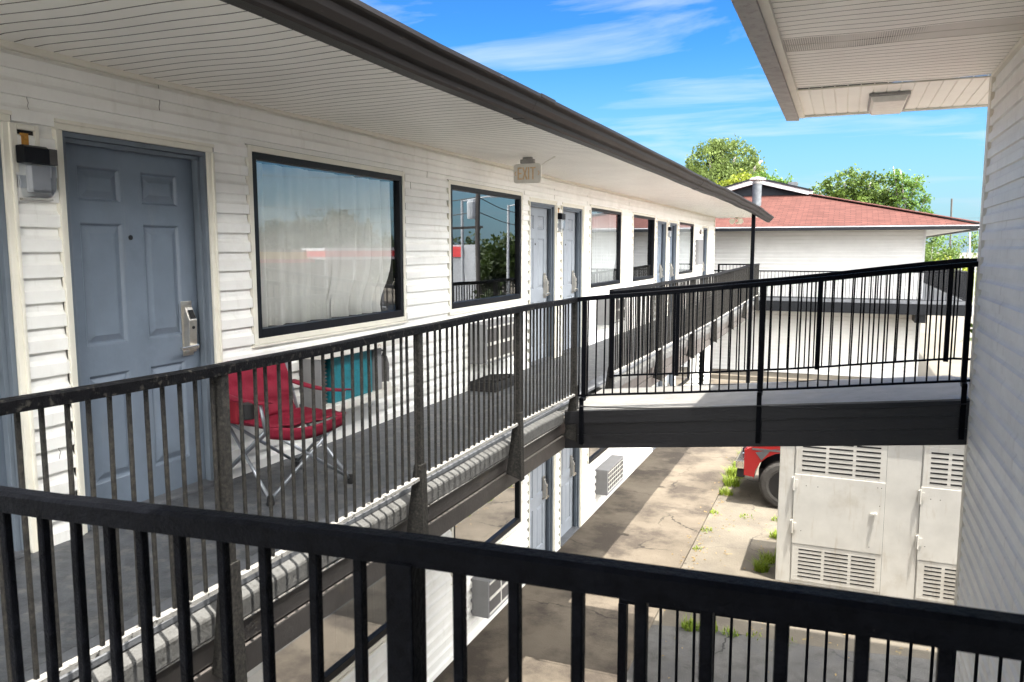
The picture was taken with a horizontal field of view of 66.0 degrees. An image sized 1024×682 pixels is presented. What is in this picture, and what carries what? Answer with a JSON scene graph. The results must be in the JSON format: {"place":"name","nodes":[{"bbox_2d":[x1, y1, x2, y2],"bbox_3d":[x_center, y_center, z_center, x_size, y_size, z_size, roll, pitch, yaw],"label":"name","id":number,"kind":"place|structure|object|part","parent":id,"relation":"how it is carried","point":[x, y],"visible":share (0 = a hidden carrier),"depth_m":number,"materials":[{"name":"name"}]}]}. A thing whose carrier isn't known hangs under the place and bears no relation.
{"place":"outdoors","nodes":[
{"label":"outdoors","id":0,"kind":"place"},
{"bbox_2d":[433,379,756,681],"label":"pavement","id":1,"kind":"structure","parent":0,"point":[655,505],"depth_m":11.21,"materials":[{"name":"beige concrete"}]},
{"bbox_2d":[0,0,773,681],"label":"motel building","id":2,"kind":"structure","parent":1,"relation":"on","point":[242,178],"depth_m":4.97,"materials":[{"name":"plastic"}]},
{"bbox_2d":[0,109,38,559],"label":"door","id":3,"kind":"structure","parent":2,"relation":"in","point":[15,378],"depth_m":3.74,"materials":[{"name":"blue paint"}]},
{"bbox_2d":[12,123,57,200],"bbox_3d":[-2.272,-0.848,3.760,0.094,0.354,0.178,3,7,23],"label":"wall lamp","id":4,"kind":"object","parent":2,"relation":"attached to","point":[39,162],"visible":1,"depth_m":3.74,"materials":[{"name":"glass"}]},
{"bbox_2d":[51,118,222,534],"bbox_3d":[-2.110,-0.099,4.499,0.181,2.117,1.068,3,7,23],"label":"door","id":5,"kind":"structure","parent":2,"relation":"in","point":[138,232],"depth_m":4.50,"materials":[{"name":"blue paint"}]},
{"bbox_2d":[226,361,352,505],"bbox_3d":[-1.482,0.523,4.964,0.709,0.774,0.692,6,9,40],"label":"folding chair","id":6,"kind":"object","parent":2,"relation":"on","point":[248,396],"visible":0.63,"depth_m":5.04,"materials":[{"name":"red fabric"}]},
{"bbox_2d":[0,297,578,681],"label":"railing","id":7,"kind":"object","parent":2,"relation":"attached to","point":[216,374],"visible":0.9,"depth_m":3.73,"materials":[{"name":"metal"}]},
{"bbox_2d":[245,144,407,347],"bbox_3d":[-1.389,-0.723,6.121,0.151,1.328,2.014,3,7,23],"label":"window","id":8,"kind":"structure","parent":2,"relation":"in","point":[320,242],"depth_m":6.00,"materials":[{"name":"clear glass"}]},
{"bbox_2d":[275,576,386,681],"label":"window","id":9,"kind":"structure","parent":2,"relation":"in","point":[293,661],"depth_m":6.36,"materials":[{"name":"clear glass"}]},
{"bbox_2d":[298,338,402,411],"bbox_3d":[-1.236,0.257,6.187,0.235,0.460,1.120,3,7,23],"label":"air conditioner","id":10,"kind":"object","parent":2,"relation":"attached to","point":[318,379],"visible":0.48,"depth_m":6.02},
{"bbox_2d":[447,180,523,314],"bbox_3d":[-0.279,-1.020,8.674,0.094,1.328,1.954,3,7,23],"label":"window","id":11,"kind":"structure","parent":2,"relation":"in","point":[458,307],"depth_m":8.77,"materials":[{"name":"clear glass"}]},
{"bbox_2d":[450,480,522,584],"bbox_3d":[-0.279,1.761,8.998,0.094,1.328,1.954,3,7,23],"label":"window","id":12,"kind":"structure","parent":2,"relation":"in","point":[499,518],"depth_m":9.24,"materials":[{"name":"clear glass"}]},
{"bbox_2d":[471,576,507,618],"bbox_3d":[-0.157,2.760,9.079,0.226,0.420,1.020,3,7,23],"label":"air conditioner","id":13,"kind":"object","parent":2,"relation":"attached to","point":[489,598],"visible":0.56,"depth_m":8.63,"materials":[{"name":"white metal"}]},
{"bbox_2d":[470,374,513,392],"bbox_3d":[-0.201,0.437,8.489,0.300,0.130,0.540,3,7,23],"label":"boot tray","id":14,"kind":"object","parent":2,"relation":"on","point":[486,384],"visible":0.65,"depth_m":8.29,"materials":[{"name":"black rubber"}]},
{"bbox_2d":[470,317,513,364],"bbox_3d":[-0.168,-0.018,8.728,0.226,0.420,1.020,3,7,23],"label":"air conditioner","id":15,"kind":"object","parent":2,"relation":"attached to","point":[486,341],"visible":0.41,"depth_m":8.35,"materials":[{"name":"white metal"}]},
{"bbox_2d":[514,156,554,183],"bbox_3d":[0.230,-1.777,8.197,0.447,0.267,0.061,2,7,18],"label":"exit sign","id":16,"kind":"object","parent":2,"relation":"hanging from","point":[527,169],"visible":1,"depth_m":8.20,"materials":[{"name":"beige plastic"}]},
{"bbox_2d":[522,454,555,550],"bbox_3d":[0.336,2.010,10.609,0.181,2.117,1.011,3,7,23],"label":"door","id":17,"kind":"structure","parent":2,"relation":"in","point":[541,483],"depth_m":10.91,"materials":[{"name":"grey paint"}]},
{"bbox_2d":[528,197,557,366],"bbox_3d":[0.336,-0.772,10.286,0.181,2.117,1.011,3,7,23],"label":"door","id":18,"kind":"structure","parent":2,"relation":"in","point":[542,242],"depth_m":10.49,"materials":[{"name":"grey paint"}]},
{"bbox_2d":[557,206,565,231],"bbox_3d":[0.661,-1.655,10.697,0.094,0.354,0.178,3,7,23],"label":"wall lamp","id":19,"kind":"object","parent":2,"relation":"attached to","point":[561,217],"visible":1,"depth_m":10.67,"materials":[{"name":"metal"}]},
{"bbox_2d":[558,413,581,547],"bbox_3d":[0.804,1.881,11.715,0.181,2.117,0.996,3,7,23],"label":"door","id":20,"kind":"structure","parent":2,"relation":"in","point":[570,459],"depth_m":12.00,"materials":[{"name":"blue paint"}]},
{"bbox_2d":[560,202,584,355],"bbox_3d":[0.804,-0.900,11.391,0.181,2.117,0.996,3,7,23],"label":"door","id":21,"kind":"structure","parent":2,"relation":"in","point":[572,243],"depth_m":11.64,"materials":[{"name":"grey paint"}]},
{"bbox_2d":[587,448,612,468],"bbox_3d":[1.521,1.266,13.256,0.094,1.328,1.874,3,7,23],"label":"window","id":22,"kind":"structure","parent":2,"relation":"in","point":[594,454],"depth_m":12.87,"materials":[{"name":"beige glass"}]},
{"bbox_2d":[588,205,621,291],"bbox_3d":[1.495,-1.516,12.944,0.151,1.328,1.874,3,7,23],"label":"window","id":23,"kind":"structure","parent":2,"relation":"in","point":[605,235],"depth_m":13.10,"materials":[{"name":"clear glass"}]},
{"bbox_2d":[595,455,623,495],"bbox_3d":[1.655,2.261,13.365,0.226,0.420,1.020,3,7,23],"label":"air conditioner","id":24,"kind":"object","parent":2,"relation":"attached to","point":[609,474],"visible":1,"depth_m":13.10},
{"bbox_2d":[597,298,624,324],"bbox_3d":[1.643,-0.517,13.014,0.226,0.420,1.020,3,7,23],"label":"air conditioner","id":25,"kind":"object","parent":2,"relation":"attached to","point":[601,308],"visible":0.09,"depth_m":12.55,"materials":[{"name":"white metal"}]},
{"bbox_2d":[631,212,655,284],"bbox_3d":[2.538,-1.795,15.337,0.094,1.328,1.864,3,7,23],"label":"window","id":26,"kind":"structure","parent":2,"relation":"in","point":[644,279],"depth_m":15.88,"materials":[{"name":"white glass"}]},
{"bbox_2d":[652,378,663,451],"bbox_3d":[3.117,1.245,17.187,0.181,2.117,1.046,3,7,23],"label":"door","id":27,"kind":"structure","parent":2,"relation":"in","point":[659,383],"depth_m":17.52,"materials":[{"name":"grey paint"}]},
{"bbox_2d":[649,218,667,286],"bbox_3d":[3.117,-1.537,16.864,0.181,2.117,1.046,3,7,23],"label":"door","id":28,"kind":"structure","parent":2,"relation":"in","point":[662,224],"depth_m":17.16,"materials":[{"name":"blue paint"}]},
{"bbox_2d":[668,222,671,238],"bbox_3d":[3.452,-2.423,17.300,0.094,0.354,0.178,3,7,23],"label":"wall lamp","id":29,"kind":"object","parent":2,"relation":"attached to","point":[669,231],"visible":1,"depth_m":17.27,"materials":[{"name":"metal"}]},
{"bbox_2d":[665,372,674,385],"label":"door","id":30,"kind":"structure","parent":2,"relation":"in","point":[669,378],"depth_m":18.61,"materials":[{"name":"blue paint"}]},
{"bbox_2d":[667,220,677,312],"bbox_3d":[3.585,-1.666,17.972,0.181,2.117,0.946,3,7,23],"label":"door","id":31,"kind":"structure","parent":2,"relation":"in","point":[673,241],"depth_m":18.25,"materials":[{"name":"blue paint"}]},
{"bbox_2d":[605,263,759,388],"bbox_3d":[4.196,-0.726,16.177,0.132,1.472,16.166,3,7,23],"label":"railing","id":32,"kind":"object","parent":2,"relation":"attached to","point":[739,273],"visible":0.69,"depth_m":11.82,"materials":[{"name":"metal"}]},
{"bbox_2d":[675,359,690,385],"bbox_3d":[4.251,0.515,19.713,0.094,1.328,2.014,3,7,23],"label":"window","id":33,"kind":"structure","parent":2,"relation":"in","point":[678,381],"depth_m":20.07,"materials":[{"name":"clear glass"}]},
{"bbox_2d":[677,220,693,276],"bbox_3d":[4.251,-2.266,19.390,0.094,1.328,2.014,3,7,23],"label":"window","id":34,"kind":"structure","parent":2,"relation":"in","point":[686,229],"depth_m":19.45,"materials":[{"name":"clear glass"}]},
{"bbox_2d":[695,240,702,264],"bbox_3d":[4.965,-2.356,20.906,0.082,0.650,0.800,3,7,23],"label":"electrical panel","id":35,"kind":"object","parent":2,"relation":"attached to","point":[699,252],"visible":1,"depth_m":20.63,"materials":[{"name":"white metal"}]},
{"bbox_2d":[701,226,708,283],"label":"door","id":36,"kind":"structure","parent":2,"relation":"in","point":[705,228],"depth_m":22.29,"materials":[{"name":"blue paint"}]},
{"bbox_2d":[718,264,749,271],"bbox_3d":[6.777,-1.843,23.800,1.131,0.974,0.053,3,7,23],"label":"railing","id":37,"kind":"object","parent":2,"relation":"attached to","point":[729,264],"visible":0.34,"depth_m":23.86,"materials":[{"name":"black metal"}]},
{"bbox_2d":[729,217,742,223],"bbox_3d":[6.652,-3.558,23.339,0.410,0.203,0.258,3,7,23],"label":"flood light","id":38,"kind":"object","parent":2,"relation":"attached to","point":[732,220],"visible":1,"depth_m":23.26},
{"bbox_2d":[360,0,987,252],"label":"sky","id":39,"kind":"structure","parent":0,"point":[669,77],"materials":[{"name":"blue"}]},
{"bbox_2d":[680,448,796,641],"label":"grass","id":40,"kind":"structure","parent":0,"point":[767,560],"depth_m":11.04,"materials":[{"name":"green plant"}]},
{"bbox_2d":[627,625,935,681],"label":"driveway","id":41,"kind":"structure","parent":0,"point":[898,669],"depth_m":8.28,"materials":[{"name":"grey concrete"}]},
{"bbox_3d":[1.168,3.182,3.152,1.955,1.610,1.400,3,7,23],"label":"stair landing","id":42,"kind":"object","parent":41,"relation":"on","visible":0},
{"bbox_2d":[617,599,1023,681],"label":"railing","id":43,"kind":"object","parent":42,"relation":"on","point":[622,651],"visible":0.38,"depth_m":3.71,"materials":[{"name":"black metal"}]},
{"bbox_2d":[711,368,872,381],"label":"path","id":44,"kind":"structure","parent":0,"point":[782,376],"depth_m":26.95,"materials":[{"name":"concrete"}]},
{"bbox_2d":[652,463,936,659],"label":"parking lot","id":45,"kind":"structure","parent":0,"point":[741,541],"depth_m":11.27,"materials":[{"name":"beige concrete"}]},
{"bbox_2d":[736,446,779,507],"bbox_3d":[6.682,1.919,13.176,5.480,1.779,1.931,3,7,23],"label":"pickup truck","id":46,"kind":"object","parent":45,"relation":"on","point":[749,460],"visible":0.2,"depth_m":13.24,"materials":[{"name":"red paint"}]},
{"bbox_2d":[662,455,928,677],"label":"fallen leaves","id":47,"kind":"object","parent":45,"relation":"on","point":[744,568],"visible":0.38,"depth_m":11.43,"materials":[{"name":"green plant"}]},
{"bbox_2d":[775,445,964,604],"bbox_3d":[4.820,2.051,10.314,2.500,2.178,1.272,3,7,23],"label":"utility cabinet","id":48,"kind":"object","parent":45,"relation":"on","point":[881,520],"visible":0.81,"depth_m":9.82,"materials":[{"name":"beige metal"}]},
{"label":"door","id":49,"kind":"part","parent":48,"relation":"part of","materials":[{"name":"white paint"}]},
{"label":"door","id":50,"kind":"part","parent":48,"relation":"part of","materials":[{"name":"white paint"}]},
{"bbox_2d":[711,253,977,381],"bbox_3d":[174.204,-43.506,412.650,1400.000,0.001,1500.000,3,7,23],"label":"ground","id":51,"kind":"structure","parent":0,"point":[944,368],"depth_m":35.98,"materials":[{"name":"grey concrete"}]},
{"bbox_2d":[684,134,767,185],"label":"oak tree","id":52,"kind":"object","parent":51,"relation":"on","point":[719,154],"visible":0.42,"depth_m":56.91,"materials":[{"name":"green leaves"},{"name":"bark"}]},
{"bbox_2d":[715,169,753,186],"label":"lime tree","id":53,"kind":"object","parent":51,"relation":"on","point":[743,175],"visible":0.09,"depth_m":49.46,"materials":[{"name":"yellow plant"}]},
{"bbox_2d":[752,169,792,183],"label":"elm tree","id":54,"kind":"object","parent":51,"relation":"on","point":[768,177],"visible":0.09,"depth_m":50.28,"materials":[{"name":"green plant"}]},
{"bbox_2d":[712,177,979,377],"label":"motel block","id":55,"kind":"structure","parent":51,"relation":"on","point":[805,229],"depth_m":26.79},
{"bbox_2d":[801,321,816,336],"bbox_3d":[10.239,-0.423,27.232,0.600,0.550,0.042,3,7,23],"label":"wall vent","id":56,"kind":"object","parent":55,"relation":"attached to","point":[807,328],"depth_m":27.23,"materials":[{"name":"white metal"}]},
{"bbox_2d":[714,270,966,300],"bbox_3d":[8.118,-1.932,26.588,12.750,0.934,0.058,3,7,23],"label":"railing","id":57,"kind":"object","parent":55,"relation":"on","point":[778,271],"visible":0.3,"depth_m":25.19,"materials":[{"name":"black metal"}]},
{"bbox_2d":[923,269,967,299],"bbox_3d":[19.097,-3.052,36.203,0.058,0.939,26.250,3,7,23],"label":"railing","id":58,"kind":"object","parent":55,"relation":"on","point":[962,282],"visible":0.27,"depth_m":27.71,"materials":[{"name":"black metal"}]},
{"bbox_2d":[809,163,912,208],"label":"oak tree","id":59,"kind":"object","parent":51,"relation":"on","point":[873,192],"visible":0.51,"depth_m":50.01,"materials":[{"name":"green plant"}]},
{"bbox_2d":[731,0,1023,681],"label":"motel annex","id":60,"kind":"object","parent":51,"relation":"on","point":[820,58],"visible":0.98,"depth_m":5.32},
{"bbox_2d":[565,375,969,447],"bbox_3d":[2.346,0.687,7.605,3.430,0.747,1.320,3,7,23],"label":"footbridge","id":61,"kind":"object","parent":60,"relation":"attached to","point":[651,428],"visible":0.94,"depth_m":7.05,"materials":[{"name":"paint"}]},
{"bbox_2d":[577,261,977,444],"bbox_3d":[2.143,0.180,6.947,3.345,1.778,0.116,3,7,23],"label":"railing","id":62,"kind":"object","parent":61,"relation":"attached to","point":[963,380],"visible":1,"depth_m":6.88,"materials":[{"name":"black metal"}]},
{"bbox_2d":[580,403,967,408],"bbox_3d":[2.136,0.561,6.904,3.221,0.280,0.012,3,7,23],"label":"cable","id":63,"kind":"object","parent":62,"relation":"attached to","point":[777,407],"visible":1,"depth_m":6.83,"materials":[{"name":"black rubber"}]},
{"bbox_2d":[608,258,976,378],"bbox_3d":[3.132,-0.155,7.830,4.460,1.344,0.063,3,7,23],"label":"railing","id":64,"kind":"object","parent":61,"relation":"attached to","point":[678,336],"visible":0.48,"depth_m":7.89,"materials":[{"name":"black metal"}]},
{"bbox_2d":[683,380,834,384],"bbox_3d":[2.968,0.395,7.941,2.501,0.229,0.010,3,7,23],"label":"cable","id":65,"kind":"object","parent":64,"relation":"attached to","point":[735,384],"visible":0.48,"depth_m":8.22,"materials":[{"name":"black rubber"}]},
{"bbox_2d":[867,91,910,114],"bbox_3d":[3.378,-2.128,7.098,0.320,0.067,0.830,3,7,23],"label":"ceiling light","id":66,"kind":"object","parent":60,"relation":"attached to","point":[887,103],"visible":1,"depth_m":6.87,"materials":[{"name":"white plastic"}]},
{"bbox_2d":[880,167,935,213],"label":"elm tree","id":67,"kind":"object","parent":51,"relation":"on","point":[913,184],"visible":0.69,"depth_m":48.47,"materials":[{"name":"green plant"}]},
{"bbox_2d":[924,235,960,261],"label":"oak tree","id":68,"kind":"object","parent":51,"relation":"on","point":[940,255],"visible":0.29,"depth_m":64.59,"materials":[{"name":"green plant"}]},
{"bbox_2d":[925,234,965,259],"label":"elm tree","id":69,"kind":"object","parent":51,"relation":"on","point":[944,238],"visible":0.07,"depth_m":76.38,"materials":[{"name":"green plant"}]},
{"bbox_2d":[949,199,952,248],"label":"street pole","id":70,"kind":"object","parent":51,"relation":"on","point":[950,216],"visible":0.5,"depth_m":80.08,"materials":[{"name":"grey metal"}]},
{"bbox_2d":[936,231,978,299],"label":"elm tree","id":71,"kind":"object","parent":51,"relation":"on","point":[974,246],"visible":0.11,"depth_m":69.49,"materials":[{"name":"green plant"}]},
{"bbox_2d":[958,267,975,314],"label":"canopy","id":72,"kind":"object","parent":51,"relation":"on","point":[973,289],"visible":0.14,"depth_m":53.46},
{"bbox_2d":[962,268,976,301],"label":"lime tree","id":73,"kind":"object","parent":51,"relation":"on","point":[964,269],"visible":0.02,"depth_m":62.35,"materials":[{"name":"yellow plant"}]},
{"bbox_2d":[969,232,970,257],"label":"street pole","id":74,"kind":"object","parent":51,"relation":"on","point":[969,244],"visible":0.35,"depth_m":60.64,"materials":[{"name":"white metal"}]},
{"bbox_3d":[-0.570,1.529,0.711,3.430,0.483,1.435,3,7,23],"label":"footbridge","id":75,"kind":"object","parent":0,"visible":0},
{"bbox_2d":[0,486,1023,681],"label":"railing","id":76,"kind":"object","parent":75,"relation":"on","point":[407,559],"visible":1,"depth_m":1.09,"materials":[{"name":"black metal"}]}
]}

